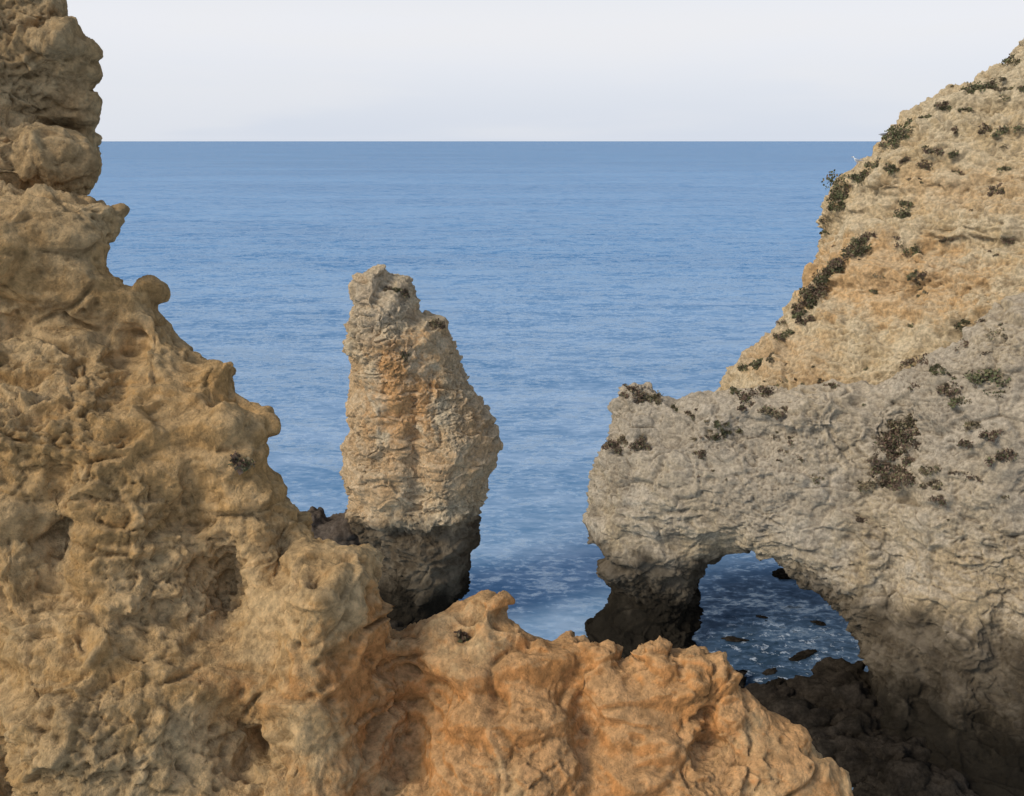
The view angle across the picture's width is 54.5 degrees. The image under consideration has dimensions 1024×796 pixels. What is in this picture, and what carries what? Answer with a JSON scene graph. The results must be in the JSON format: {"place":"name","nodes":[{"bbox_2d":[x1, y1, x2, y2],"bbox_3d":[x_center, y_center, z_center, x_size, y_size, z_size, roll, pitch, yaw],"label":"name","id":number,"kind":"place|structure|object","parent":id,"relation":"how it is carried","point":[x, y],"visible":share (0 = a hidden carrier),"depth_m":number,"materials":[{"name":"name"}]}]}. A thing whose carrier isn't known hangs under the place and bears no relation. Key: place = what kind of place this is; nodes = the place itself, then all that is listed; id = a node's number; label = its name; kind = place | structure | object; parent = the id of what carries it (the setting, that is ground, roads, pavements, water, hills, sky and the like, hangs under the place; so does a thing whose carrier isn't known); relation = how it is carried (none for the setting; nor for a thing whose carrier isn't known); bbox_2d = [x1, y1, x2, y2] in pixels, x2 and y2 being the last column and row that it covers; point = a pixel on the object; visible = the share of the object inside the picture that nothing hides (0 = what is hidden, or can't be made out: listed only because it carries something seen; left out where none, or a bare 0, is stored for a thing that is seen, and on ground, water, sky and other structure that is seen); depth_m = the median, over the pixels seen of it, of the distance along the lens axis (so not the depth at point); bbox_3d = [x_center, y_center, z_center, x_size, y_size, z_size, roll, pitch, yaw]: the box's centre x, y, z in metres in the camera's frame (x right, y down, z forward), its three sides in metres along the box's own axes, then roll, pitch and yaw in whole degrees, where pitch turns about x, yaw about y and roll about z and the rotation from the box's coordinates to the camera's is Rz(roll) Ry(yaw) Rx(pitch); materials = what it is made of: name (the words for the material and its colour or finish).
{"place":"outdoors","nodes":[
{"label":"outdoors","id":0,"kind":"place"},
{"bbox_2d":[0,0,852,795],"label":"foreground cliff","id":1,"kind":"structure","parent":0,"point":[186,608],"depth_m":10.21,"materials":[{"name":"stone"}]},
{"bbox_2d":[87,141,879,789],"bbox_3d":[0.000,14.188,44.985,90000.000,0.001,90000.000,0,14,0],"label":"sea","id":2,"kind":"structure","parent":0,"point":[567,289],"depth_m":183.75,"materials":[{"name":"liquid"}]},
{"bbox_2d":[308,506,360,545],"bbox_3d":[-9.421,11.917,54.138,8.003,12.981,5.236,0,14,0],"label":"sea rock","id":3,"kind":"object","parent":2,"relation":"in","point":[336,527],"visible":0.06,"depth_m":52.23,"materials":[{"name":"stone"}]},
{"bbox_2d":[389,619,403,627],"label":"sea boulder","id":4,"kind":"object","parent":2,"relation":"in","point":[395,623],"visible":0.09,"depth_m":50.93,"materials":[{"name":"stone"}]},
{"bbox_2d":[392,626,406,630],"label":"sea boulder","id":5,"kind":"object","parent":2,"relation":"in","point":[399,628],"visible":0.02,"depth_m":50.64,"materials":[{"name":"brown stone"}]},
{"bbox_2d":[339,264,502,626],"bbox_3d":[-4.756,5.169,51.908,8.634,24.308,6.715,0,14,0],"label":"sea stack","id":6,"kind":"object","parent":2,"relation":"in","point":[421,446],"visible":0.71,"depth_m":48.87,"materials":[{"name":"stone"}]},
{"bbox_2d":[722,636,748,641],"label":"sea boulder","id":7,"kind":"object","parent":2,"relation":"in","point":[731,638],"visible":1,"depth_m":51.36,"materials":[{"name":"brown stone"}]},
{"bbox_2d":[736,669,747,687],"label":"sea boulder","id":8,"kind":"object","parent":2,"relation":"in","point":[742,683],"visible":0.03,"depth_m":46.90,"materials":[{"name":"black stone"}]},
{"bbox_2d":[762,668,776,674],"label":"sea boulder","id":9,"kind":"object","parent":2,"relation":"in","point":[769,671],"visible":1,"depth_m":48.25,"materials":[{"name":"brown stone"}]},
{"bbox_2d":[745,677,794,705],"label":"sea boulder","id":10,"kind":"object","parent":2,"relation":"in","point":[763,694],"visible":0.29,"depth_m":45.08,"materials":[{"name":"brown stone"}]},
{"bbox_2d":[772,568,791,579],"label":"sea boulder","id":11,"kind":"object","parent":2,"relation":"in","point":[779,573],"visible":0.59,"depth_m":58.99,"materials":[{"name":"black stone"}]},
{"bbox_2d":[788,649,816,660],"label":"sea boulder","id":12,"kind":"object","parent":2,"relation":"in","point":[802,655],"visible":1,"depth_m":49.79,"materials":[{"name":"brown stone"}]},
{"bbox_2d":[764,695,843,744],"bbox_3d":[12.604,14.676,43.078,5.908,3.236,3.598,-11,18,-36],"label":"sea boulder","id":13,"kind":"object","parent":2,"relation":"in","point":[804,712],"visible":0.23,"depth_m":42.65,"materials":[{"name":"brown stone"}]},
{"bbox_2d":[811,620,825,625],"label":"sea boulder","id":14,"kind":"object","parent":2,"relation":"in","point":[817,622],"visible":1,"depth_m":53.18,"materials":[{"name":"brown stone"}]},
{"bbox_2d":[776,675,868,703],"bbox_3d":[13.934,14.044,45.812,4.351,2.214,3.323,-8,17,-28],"label":"sea boulder","id":15,"kind":"object","parent":2,"relation":"in","point":[814,691],"visible":0.3,"depth_m":45.46,"materials":[{"name":"brown stone"}]},
{"bbox_2d":[795,657,870,690],"bbox_3d":[15.562,13.791,46.826,4.374,2.908,3.351,7,16,26],"label":"sea boulder","id":16,"kind":"object","parent":2,"relation":"in","point":[839,670],"visible":0.36,"depth_m":46.58,"materials":[{"name":"brown stone"}]},
{"bbox_2d":[808,726,878,759],"bbox_3d":[13.504,15.044,41.823,4.514,2.556,2.615,2,15,8],"label":"sea boulder","id":17,"kind":"object","parent":2,"relation":"in","point":[837,741],"visible":0.26,"depth_m":41.14,"materials":[{"name":"brown stone"}]},
{"bbox_2d":[816,681,883,719],"bbox_3d":[15.318,14.270,44.173,4.369,3.999,2.565,-3,15,-10],"label":"sea boulder","id":18,"kind":"object","parent":2,"relation":"in","point":[853,694],"visible":0.27,"depth_m":43.20,"materials":[{"name":"brown stone"}]},
{"bbox_2d":[830,707,888,737],"bbox_3d":[15.052,14.708,42.445,3.834,2.779,2.895,-4,15,-15],"label":"sea boulder","id":19,"kind":"object","parent":2,"relation":"in","point":[854,721],"visible":0.23,"depth_m":42.02,"materials":[{"name":"brown stone"}]},
{"bbox_2d":[852,780,880,795],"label":"sea boulder","id":20,"kind":"object","parent":2,"relation":"in","point":[864,789],"visible":0.68,"depth_m":38.81,"materials":[{"name":"brown stone"}]},
{"bbox_2d":[834,735,931,786],"bbox_3d":[15.444,15.393,40.888,5.333,3.103,3.003,-9,17,-31],"label":"sea boulder","id":21,"kind":"object","parent":2,"relation":"in","point":[873,759],"visible":0.51,"depth_m":40.16,"materials":[{"name":"brown stone"}]},
{"bbox_2d":[864,757,933,795],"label":"sea boulder","id":22,"kind":"object","parent":2,"relation":"in","point":[907,776],"visible":0.58,"depth_m":38.26,"materials":[{"name":"brown stone"}]},
{"bbox_2d":[893,764,978,795],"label":"sea boulder","id":23,"kind":"object","parent":2,"relation":"in","point":[951,782],"visible":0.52,"depth_m":38.10,"materials":[{"name":"brown stone"}]},
{"bbox_2d":[67,0,1023,140],"label":"sky","id":24,"kind":"structure","parent":0,"point":[173,70],"materials":[{"name":"white"}]},
{"bbox_2d":[582,39,1023,795],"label":"headland cliff","id":25,"kind":"structure","parent":0,"point":[916,591],"depth_m":46.30,"materials":[{"name":"grey stone"}]},
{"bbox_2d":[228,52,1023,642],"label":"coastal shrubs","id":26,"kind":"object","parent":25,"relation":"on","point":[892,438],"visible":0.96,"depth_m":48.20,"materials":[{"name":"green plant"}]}
]}

